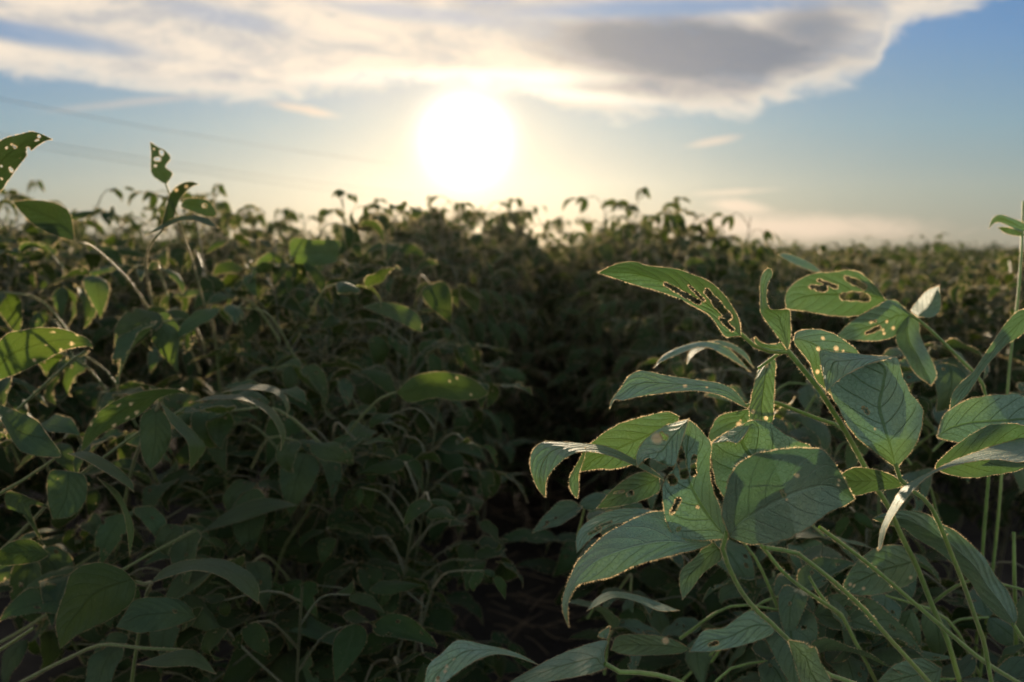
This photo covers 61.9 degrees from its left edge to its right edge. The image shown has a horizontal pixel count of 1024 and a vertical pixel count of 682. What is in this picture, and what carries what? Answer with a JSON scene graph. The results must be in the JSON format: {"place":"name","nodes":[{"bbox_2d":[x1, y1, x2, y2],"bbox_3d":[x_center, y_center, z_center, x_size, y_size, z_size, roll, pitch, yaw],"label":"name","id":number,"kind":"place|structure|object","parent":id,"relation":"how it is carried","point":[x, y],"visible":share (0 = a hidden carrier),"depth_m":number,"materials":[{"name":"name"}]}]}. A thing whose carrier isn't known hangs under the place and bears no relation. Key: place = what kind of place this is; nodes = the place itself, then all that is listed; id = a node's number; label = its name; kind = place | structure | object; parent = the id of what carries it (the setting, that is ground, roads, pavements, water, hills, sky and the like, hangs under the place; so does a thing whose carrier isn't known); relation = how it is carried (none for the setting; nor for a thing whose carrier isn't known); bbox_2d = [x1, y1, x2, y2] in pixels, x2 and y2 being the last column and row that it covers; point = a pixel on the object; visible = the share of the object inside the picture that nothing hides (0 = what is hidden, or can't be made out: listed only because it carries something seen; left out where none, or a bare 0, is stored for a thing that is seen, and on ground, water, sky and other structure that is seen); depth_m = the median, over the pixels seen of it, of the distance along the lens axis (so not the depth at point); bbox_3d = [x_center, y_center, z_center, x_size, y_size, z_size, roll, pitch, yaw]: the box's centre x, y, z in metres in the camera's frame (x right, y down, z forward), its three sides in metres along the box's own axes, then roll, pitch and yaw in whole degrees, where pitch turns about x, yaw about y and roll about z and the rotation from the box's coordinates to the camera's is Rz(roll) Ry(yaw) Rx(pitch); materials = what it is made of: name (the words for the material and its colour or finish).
{"place":"outdoors","nodes":[
{"label":"outdoors","id":0,"kind":"place"},
{"bbox_2d":[0,234,30,246],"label":"soybean plant","id":1,"kind":"object","parent":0,"point":[22,239],"visible":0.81,"depth_m":1.42,"materials":[{"name":"green plant"}]},
{"bbox_2d":[0,98,391,163],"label":"overhead cable","id":2,"kind":"object","parent":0,"point":[173,131],"visible":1,"depth_m":42.80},
{"bbox_2d":[2,134,408,193],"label":"overhead cable","id":3,"kind":"object","parent":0,"point":[200,166],"visible":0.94,"depth_m":43.72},
{"bbox_2d":[37,147,407,199],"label":"overhead cable","id":4,"kind":"object","parent":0,"point":[198,172],"visible":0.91,"depth_m":44.64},
{"bbox_2d":[0,343,1023,681],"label":"ground","id":5,"kind":"structure","parent":0,"point":[502,501],"depth_m":2.39,"materials":[{"name":"soil"}]},
{"bbox_2d":[0,406,31,477],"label":"soybean plant","id":6,"kind":"object","parent":5,"relation":"on","point":[7,467],"visible":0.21,"depth_m":1.19,"materials":[{"name":"green plant"}]},
{"bbox_2d":[0,179,70,508],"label":"soybean plant","id":7,"kind":"object","parent":5,"relation":"on","point":[5,232],"visible":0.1,"depth_m":2.72,"materials":[{"name":"green plant"}]},
{"bbox_2d":[0,225,78,387],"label":"soybean plant","id":8,"kind":"object","parent":5,"relation":"on","point":[15,289],"visible":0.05,"depth_m":2.72,"materials":[{"name":"green plant"}]},
{"bbox_2d":[0,237,111,634],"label":"soybean plant","id":9,"kind":"object","parent":5,"relation":"on","point":[28,312],"visible":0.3,"depth_m":1.70,"materials":[{"name":"green plant"}]},
{"bbox_2d":[2,222,120,474],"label":"soybean plant","id":10,"kind":"object","parent":5,"relation":"on","point":[67,314],"visible":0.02,"depth_m":2.96,"materials":[{"name":"green plant"}]},
{"bbox_2d":[0,144,124,553],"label":"soybean plant","id":11,"kind":"object","parent":5,"relation":"on","point":[80,392],"visible":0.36,"depth_m":1.46,"materials":[{"name":"green plant"}]},
{"bbox_2d":[6,231,148,444],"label":"soybean plant","id":12,"kind":"object","parent":5,"relation":"on","point":[121,306],"visible":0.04,"depth_m":3.25,"materials":[{"name":"green plant"}]},
{"bbox_2d":[0,195,157,631],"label":"soybean plant","id":13,"kind":"object","parent":5,"relation":"on","point":[92,259],"visible":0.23,"depth_m":1.76,"materials":[{"name":"green plant"}]},
{"bbox_2d":[43,219,142,374],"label":"soybean plant","id":14,"kind":"object","parent":5,"relation":"on","point":[113,286],"visible":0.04,"depth_m":3.43,"materials":[{"name":"green plant"}]},
{"bbox_2d":[0,130,208,681],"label":"soybean plant","id":15,"kind":"object","parent":5,"relation":"on","point":[39,342],"visible":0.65,"depth_m":0.95,"materials":[{"name":"green plant"}]},
{"bbox_2d":[44,206,171,352],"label":"soybean plant","id":16,"kind":"object","parent":5,"relation":"on","point":[140,240],"visible":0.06,"depth_m":3.51,"materials":[{"name":"green plant"}]},
{"bbox_2d":[3,186,220,548],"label":"soybean plant","id":17,"kind":"object","parent":5,"relation":"on","point":[104,326],"visible":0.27,"depth_m":1.98,"materials":[{"name":"green plant"}]},
{"bbox_2d":[69,215,169,362],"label":"soybean plant","id":18,"kind":"object","parent":5,"relation":"on","point":[153,282],"visible":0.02,"depth_m":3.71,"materials":[{"name":"green plant"}]},
{"bbox_2d":[76,225,202,378],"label":"soybean plant","id":19,"kind":"object","parent":5,"relation":"on","point":[139,236],"visible":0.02,"depth_m":3.85,"materials":[{"name":"green plant"}]},
{"bbox_2d":[0,350,289,681],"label":"soybean plant","id":20,"kind":"object","parent":5,"relation":"on","point":[66,497],"visible":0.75,"depth_m":0.83,"materials":[{"name":"green plant"}]},
{"bbox_2d":[24,217,282,577],"bbox_3d":[-0.922,0.156,2.262,0.671,0.953,0.542,0,8,-21],"label":"soybean plant","id":21,"kind":"object","parent":5,"relation":"on","point":[114,240],"visible":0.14,"depth_m":2.18,"materials":[{"name":"green plant"}]},
{"bbox_2d":[13,142,329,648],"bbox_3d":[-0.409,0.276,1.178,0.260,1.040,0.440,0,6,0],"label":"soybean plant","id":22,"kind":"object","parent":5,"relation":"on","point":[136,326],"visible":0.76,"depth_m":1.00,"materials":[{"name":"green plant"}]},
{"bbox_2d":[0,405,354,681],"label":"soybean plant","id":23,"kind":"object","parent":5,"relation":"on","point":[97,594],"visible":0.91,"depth_m":0.84,"materials":[{"name":"green plant"}]},
{"bbox_2d":[111,182,291,516],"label":"soybean plant","id":24,"kind":"object","parent":5,"relation":"on","point":[177,253],"visible":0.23,"depth_m":2.29,"materials":[{"name":"green plant"}]},
{"bbox_2d":[135,192,284,432],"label":"soybean plant","id":25,"kind":"object","parent":5,"relation":"on","point":[224,205],"visible":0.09,"depth_m":2.83,"materials":[{"name":"green plant"}]},
{"bbox_2d":[148,207,305,402],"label":"soybean plant","id":26,"kind":"object","parent":5,"relation":"on","point":[252,219],"visible":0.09,"depth_m":2.97,"materials":[{"name":"green plant"}]},
{"bbox_2d":[165,192,305,464],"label":"soybean plant","id":27,"kind":"object","parent":5,"relation":"on","point":[209,261],"visible":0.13,"depth_m":2.53,"materials":[{"name":"green plant"}]},
{"bbox_2d":[0,529,506,681],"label":"soybean plant","id":28,"kind":"object","parent":5,"relation":"on","point":[352,644],"visible":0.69,"depth_m":0.87,"materials":[{"name":"green plant"}]},
{"bbox_2d":[185,208,330,421],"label":"soybean plant","id":29,"kind":"object","parent":5,"relation":"on","point":[287,227],"visible":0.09,"depth_m":3.38,"materials":[{"name":"green plant"}]},
{"bbox_2d":[243,210,321,378],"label":"soybean plant","id":30,"kind":"object","parent":5,"relation":"on","point":[268,227],"visible":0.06,"depth_m":3.55,"materials":[{"name":"green plant"}]},
{"bbox_2d":[35,382,532,681],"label":"soybean plant","id":31,"kind":"object","parent":5,"relation":"on","point":[324,545],"visible":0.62,"depth_m":1.05,"materials":[{"name":"green plant"}]},
{"bbox_2d":[106,251,487,630],"bbox_3d":[-0.335,0.263,1.599,0.586,0.876,0.694,2,8,-1],"label":"soybean plant","id":32,"kind":"object","parent":5,"relation":"on","point":[368,392],"visible":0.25,"depth_m":1.47,"materials":[{"name":"green plant"}]},
{"bbox_2d":[115,194,515,671],"bbox_3d":[-0.339,0.245,1.367,0.544,0.963,0.598,-5,8,-37],"label":"soybean plant","id":33,"kind":"object","parent":5,"relation":"on","point":[207,475],"visible":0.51,"depth_m":1.29,"materials":[{"name":"green plant"}]},
{"bbox_2d":[274,208,369,343],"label":"soybean plant","id":34,"kind":"object","parent":5,"relation":"on","point":[283,241],"visible":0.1,"depth_m":3.67,"materials":[{"name":"green plant"}]},
{"bbox_2d":[177,237,488,676],"bbox_3d":[-0.270,0.334,1.109,0.277,0.940,0.481,-4,7,-32],"label":"soybean plant","id":35,"kind":"object","parent":5,"relation":"on","point":[448,386],"visible":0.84,"depth_m":1.04,"materials":[{"name":"green plant"}]},
{"bbox_2d":[300,198,451,500],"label":"soybean plant","id":36,"kind":"object","parent":5,"relation":"on","point":[339,236],"visible":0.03,"depth_m":2.71,"materials":[{"name":"green plant"}]},
{"bbox_2d":[275,246,482,487],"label":"soybean plant","id":37,"kind":"object","parent":5,"relation":"on","point":[458,254],"visible":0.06,"depth_m":2.34,"materials":[{"name":"green plant"}]},
{"bbox_2d":[340,208,446,394],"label":"soybean plant","id":38,"kind":"object","parent":5,"relation":"on","point":[414,242],"visible":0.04,"depth_m":2.67,"materials":[{"name":"green plant"}]},
{"bbox_2d":[258,201,540,659],"bbox_3d":[-0.217,0.201,1.777,0.574,0.962,0.771,-3,5,-7],"label":"soybean plant","id":39,"kind":"object","parent":5,"relation":"on","point":[465,416],"visible":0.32,"depth_m":1.62,"materials":[{"name":"green plant"}]},
{"bbox_2d":[307,200,492,483],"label":"soybean plant","id":40,"kind":"object","parent":5,"relation":"on","point":[436,227],"visible":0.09,"depth_m":2.58,"materials":[{"name":"green plant"}]},
{"bbox_2d":[303,238,516,485],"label":"soybean plant","id":41,"kind":"object","parent":5,"relation":"on","point":[429,254],"visible":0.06,"depth_m":2.21,"materials":[{"name":"green plant"}]},
{"bbox_2d":[307,189,514,550],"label":"soybean plant","id":42,"kind":"object","parent":5,"relation":"on","point":[481,328],"visible":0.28,"depth_m":1.96,"materials":[{"name":"green plant"}]},
{"bbox_2d":[347,205,510,490],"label":"soybean plant","id":43,"kind":"object","parent":5,"relation":"on","point":[466,216],"visible":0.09,"depth_m":2.67,"materials":[{"name":"green plant"}]},
{"bbox_2d":[370,203,501,480],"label":"soybean plant","id":44,"kind":"object","parent":5,"relation":"on","point":[425,212],"visible":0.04,"depth_m":2.81,"materials":[{"name":"green plant"}]},
{"bbox_2d":[337,204,534,542],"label":"soybean plant","id":45,"kind":"object","parent":5,"relation":"on","point":[504,417],"visible":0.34,"depth_m":2.22,"materials":[{"name":"green plant"}]},
{"bbox_2d":[368,195,512,411],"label":"soybean plant","id":46,"kind":"object","parent":5,"relation":"on","point":[491,220],"visible":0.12,"depth_m":2.83,"materials":[{"name":"green plant"}]},
{"bbox_2d":[416,221,559,535],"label":"soybean plant","id":47,"kind":"object","parent":5,"relation":"on","point":[535,331],"visible":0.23,"depth_m":2.55,"materials":[{"name":"green plant"}]},
{"bbox_2d":[424,205,563,467],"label":"soybean plant","id":48,"kind":"object","parent":5,"relation":"on","point":[515,342],"visible":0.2,"depth_m":2.89,"materials":[{"name":"green plant"}]},
{"bbox_2d":[451,201,567,412],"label":"soybean plant","id":49,"kind":"object","parent":5,"relation":"on","point":[541,270],"visible":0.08,"depth_m":3.19,"materials":[{"name":"green plant"}]},
{"bbox_2d":[9,228,1023,278],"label":"distant crop","id":50,"kind":"object","parent":5,"relation":"on","point":[982,252],"visible":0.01,"depth_m":8.83,"materials":[{"name":"green plant"}]},
{"bbox_2d":[460,198,578,453],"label":"soybean plant","id":51,"kind":"object","parent":5,"relation":"on","point":[530,244],"visible":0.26,"depth_m":3.09,"materials":[{"name":"green plant"}]},
{"bbox_2d":[359,486,693,681],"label":"straw litter","id":52,"kind":"object","parent":5,"relation":"on","point":[523,623],"visible":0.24,"depth_m":2.06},
{"bbox_2d":[480,390,616,513],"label":"soybean plant","id":53,"kind":"object","parent":5,"relation":"on","point":[512,486],"visible":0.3,"depth_m":2.70,"materials":[{"name":"green plant"}]},
{"bbox_2d":[496,382,605,493],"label":"soybean plant","id":54,"kind":"object","parent":5,"relation":"on","point":[540,409],"visible":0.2,"depth_m":2.96,"materials":[{"name":"green plant"}]},
{"bbox_2d":[511,365,603,465],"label":"soybean plant","id":55,"kind":"object","parent":5,"relation":"on","point":[556,402],"visible":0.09,"depth_m":3.09,"materials":[{"name":"green plant"}]},
{"bbox_2d":[554,216,605,434],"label":"soybean plant","id":56,"kind":"object","parent":5,"relation":"on","point":[559,229],"visible":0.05,"depth_m":3.42,"materials":[{"name":"green plant"}]},
{"bbox_2d":[552,242,630,481],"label":"soybean plant","id":57,"kind":"object","parent":5,"relation":"on","point":[555,356],"visible":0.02,"depth_m":3.12,"materials":[{"name":"green plant"}]},
{"bbox_2d":[516,214,670,491],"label":"soybean plant","id":58,"kind":"object","parent":5,"relation":"on","point":[555,337],"visible":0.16,"depth_m":2.99,"materials":[{"name":"green plant"}]},
{"bbox_2d":[544,236,672,483],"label":"soybean plant","id":59,"kind":"object","parent":5,"relation":"on","point":[597,368],"visible":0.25,"depth_m":2.38,"materials":[{"name":"green plant"}]},
{"bbox_2d":[534,187,695,487],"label":"soybean plant","id":60,"kind":"object","parent":5,"relation":"on","point":[604,250],"visible":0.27,"depth_m":2.59,"materials":[{"name":"green plant"}]},
{"bbox_2d":[423,458,832,681],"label":"soybean plant","id":61,"kind":"object","parent":5,"relation":"on","point":[453,658],"visible":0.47,"depth_m":0.51,"materials":[{"name":"green plant"}]},
{"bbox_2d":[542,243,733,423],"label":"soybean plant","id":62,"kind":"object","parent":5,"relation":"on","point":[558,275],"visible":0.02,"depth_m":2.96,"materials":[{"name":"green plant"}]},
{"bbox_2d":[541,227,744,409],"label":"soybean plant","id":63,"kind":"object","parent":5,"relation":"on","point":[548,303],"visible":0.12,"depth_m":2.84,"materials":[{"name":"green plant"}]},
{"bbox_2d":[556,216,731,424],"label":"soybean plant","id":64,"kind":"object","parent":5,"relation":"on","point":[564,262],"visible":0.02,"depth_m":3.14,"materials":[{"name":"green plant"}]},
{"bbox_2d":[548,208,772,427],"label":"soybean plant","id":65,"kind":"object","parent":5,"relation":"on","point":[579,282],"visible":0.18,"depth_m":2.69,"materials":[{"name":"green plant"}]},
{"bbox_2d":[559,213,765,490],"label":"soybean plant","id":66,"kind":"object","parent":5,"relation":"on","point":[724,244],"visible":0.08,"depth_m":2.56,"materials":[{"name":"green plant"}]},
{"bbox_2d":[561,197,780,423],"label":"soybean plant","id":67,"kind":"object","parent":5,"relation":"on","point":[677,224],"visible":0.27,"depth_m":2.33,"materials":[{"name":"green plant"}]},
{"bbox_2d":[576,248,803,484],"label":"soybean plant","id":68,"kind":"object","parent":5,"relation":"on","point":[641,333],"visible":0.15,"depth_m":2.19,"materials":[{"name":"green plant"}]},
{"bbox_2d":[643,227,763,329],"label":"soybean plant","id":69,"kind":"object","parent":5,"relation":"on","point":[754,243],"visible":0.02,"depth_m":3.61,"materials":[{"name":"green plant"}]},
{"bbox_2d":[584,247,842,605],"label":"soybean plant","id":70,"kind":"object","parent":5,"relation":"on","point":[670,312],"visible":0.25,"depth_m":1.78,"materials":[{"name":"green plant"}]},
{"bbox_2d":[610,273,817,485],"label":"soybean plant","id":71,"kind":"object","parent":5,"relation":"on","point":[629,339],"visible":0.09,"depth_m":2.18,"materials":[{"name":"green plant"}]},
{"bbox_2d":[501,352,939,659],"bbox_3d":[0.379,0.369,1.394,0.566,0.711,0.642,3,7,28],"label":"soybean plant","id":72,"kind":"object","parent":5,"relation":"on","point":[651,578],"visible":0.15,"depth_m":1.26,"materials":[{"name":"green plant"}]},
{"bbox_2d":[581,331,876,620],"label":"soybean plant","id":73,"kind":"object","parent":5,"relation":"on","point":[732,377],"visible":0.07,"depth_m":1.61,"materials":[{"name":"green plant"}]},
{"bbox_2d":[626,270,835,606],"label":"soybean plant","id":74,"kind":"object","parent":5,"relation":"on","point":[795,375],"visible":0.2,"depth_m":1.94,"materials":[{"name":"green plant"}]},
{"bbox_2d":[685,214,804,409],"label":"soybean plant","id":75,"kind":"object","parent":5,"relation":"on","point":[735,253],"visible":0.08,"depth_m":2.69,"materials":[{"name":"green plant"}]},
{"bbox_2d":[516,439,973,681],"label":"soybean plant","id":76,"kind":"object","parent":5,"relation":"on","point":[718,576],"visible":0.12,"depth_m":1.12,"materials":[{"name":"green plant"}]},
{"bbox_2d":[718,238,794,333],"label":"soybean plant","id":77,"kind":"object","parent":5,"relation":"on","point":[784,273],"visible":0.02,"depth_m":3.97,"materials":[{"name":"green plant"}]},
{"bbox_2d":[528,411,1023,681],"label":"soybean plant","id":78,"kind":"object","parent":5,"relation":"on","point":[777,487],"visible":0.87,"depth_m":0.56,"materials":[{"name":"green plant"}]},
{"bbox_2d":[722,248,830,369],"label":"soybean plant","id":79,"kind":"object","parent":5,"relation":"on","point":[793,275],"visible":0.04,"depth_m":3.57,"materials":[{"name":"green plant"}]},
{"bbox_2d":[597,261,962,681],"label":"soybean plant","id":80,"kind":"object","parent":5,"relation":"on","point":[810,344],"visible":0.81,"depth_m":0.57,"materials":[{"name":"green plant"}]},
{"bbox_2d":[569,548,1023,681],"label":"soybean plant","id":81,"kind":"object","parent":5,"relation":"on","point":[650,663],"visible":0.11,"depth_m":0.95,"materials":[{"name":"green plant"}]},
{"bbox_2d":[587,525,1023,681],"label":"soybean plant","id":82,"kind":"object","parent":5,"relation":"on","point":[889,570],"visible":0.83,"depth_m":0.70,"materials":[{"name":"green plant"}]},
{"bbox_2d":[735,243,879,438],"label":"soybean plant","id":83,"kind":"object","parent":5,"relation":"on","point":[825,263],"visible":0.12,"depth_m":2.90,"materials":[{"name":"green plant"}]},
{"bbox_2d":[654,252,990,676],"bbox_3d":[0.362,0.359,0.981,0.303,0.917,0.555,2,7,21],"label":"soybean plant","id":84,"kind":"object","parent":5,"relation":"on","point":[893,318],"visible":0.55,"depth_m":0.80,"materials":[{"name":"green plant"}]},
{"bbox_2d":[762,258,883,403],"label":"soybean plant","id":85,"kind":"object","parent":5,"relation":"on","point":[794,268],"visible":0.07,"depth_m":3.27,"materials":[{"name":"green plant"}]},
{"bbox_2d":[738,251,927,438],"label":"soybean plant","id":86,"kind":"object","parent":5,"relation":"on","point":[852,280],"visible":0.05,"depth_m":3.16,"materials":[{"name":"green plant"}]},
{"bbox_2d":[788,242,1004,507],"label":"soybean plant","id":87,"kind":"object","parent":5,"relation":"on","point":[823,248],"visible":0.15,"depth_m":2.75,"materials":[{"name":"green plant"}]},
{"bbox_2d":[820,248,980,467],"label":"soybean plant","id":88,"kind":"object","parent":5,"relation":"on","point":[877,347],"visible":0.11,"depth_m":2.64,"materials":[{"name":"green plant"}]},
{"bbox_2d":[858,251,961,316],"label":"soybean plant","id":89,"kind":"object","parent":5,"relation":"on","point":[870,270],"visible":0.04,"depth_m":3.89,"materials":[{"name":"green plant"}]},
{"bbox_2d":[833,260,1006,510],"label":"soybean plant","id":90,"kind":"object","parent":5,"relation":"on","point":[930,394],"visible":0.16,"depth_m":2.31,"materials":[{"name":"green plant"}]},
{"bbox_2d":[819,348,1023,681],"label":"soybean plant","id":91,"kind":"object","parent":5,"relation":"on","point":[888,427],"visible":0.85,"depth_m":0.56,"materials":[{"name":"green plant"}]},
{"bbox_2d":[840,262,1023,577],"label":"soybean plant","id":92,"kind":"object","parent":5,"relation":"on","point":[958,493],"visible":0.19,"depth_m":2.18,"materials":[{"name":"green plant"}]},
{"bbox_2d":[862,242,1010,332],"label":"soybean plant","id":93,"kind":"object","parent":5,"relation":"on","point":[902,250],"visible":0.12,"depth_m":3.54,"materials":[{"name":"green plant"}]},
{"bbox_2d":[864,258,1023,579],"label":"soybean plant","id":94,"kind":"object","parent":5,"relation":"on","point":[949,514],"visible":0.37,"depth_m":1.96,"materials":[{"name":"green plant"}]},
{"bbox_2d":[872,201,1023,677],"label":"soybean plant","id":95,"kind":"object","parent":5,"relation":"on","point":[958,423],"visible":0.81,"depth_m":0.65,"materials":[{"name":"green plant"}]},
{"bbox_2d":[894,233,1003,328],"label":"soybean plant","id":96,"kind":"object","parent":5,"relation":"on","point":[975,259],"visible":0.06,"depth_m":3.72,"materials":[{"name":"green plant"}]},
{"bbox_2d":[902,242,1016,476],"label":"soybean plant","id":97,"kind":"object","parent":5,"relation":"on","point":[944,248],"visible":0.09,"depth_m":3.21,"materials":[{"name":"green plant"}]},
{"bbox_2d":[913,242,1023,363],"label":"soybean plant","id":98,"kind":"object","parent":5,"relation":"on","point":[955,259],"visible":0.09,"depth_m":3.44,"materials":[{"name":"green plant"}]},
{"bbox_2d":[964,278,1023,540],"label":"soybean plant","id":99,"kind":"object","parent":5,"relation":"on","point":[1009,497],"visible":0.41,"depth_m":1.66,"materials":[{"name":"green plant"}]},
{"bbox_2d":[965,256,1023,527],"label":"soybean plant","id":100,"kind":"object","parent":5,"relation":"on","point":[1018,347],"visible":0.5,"depth_m":1.85,"materials":[{"name":"green plant"}]},
{"bbox_2d":[975,249,1023,484],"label":"soybean plant","id":101,"kind":"object","parent":5,"relation":"on","point":[1016,252],"visible":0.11,"depth_m":2.93,"materials":[{"name":"green plant"}]},
{"bbox_2d":[0,0,1023,251],"label":"sky","id":102,"kind":"structure","parent":0,"point":[820,122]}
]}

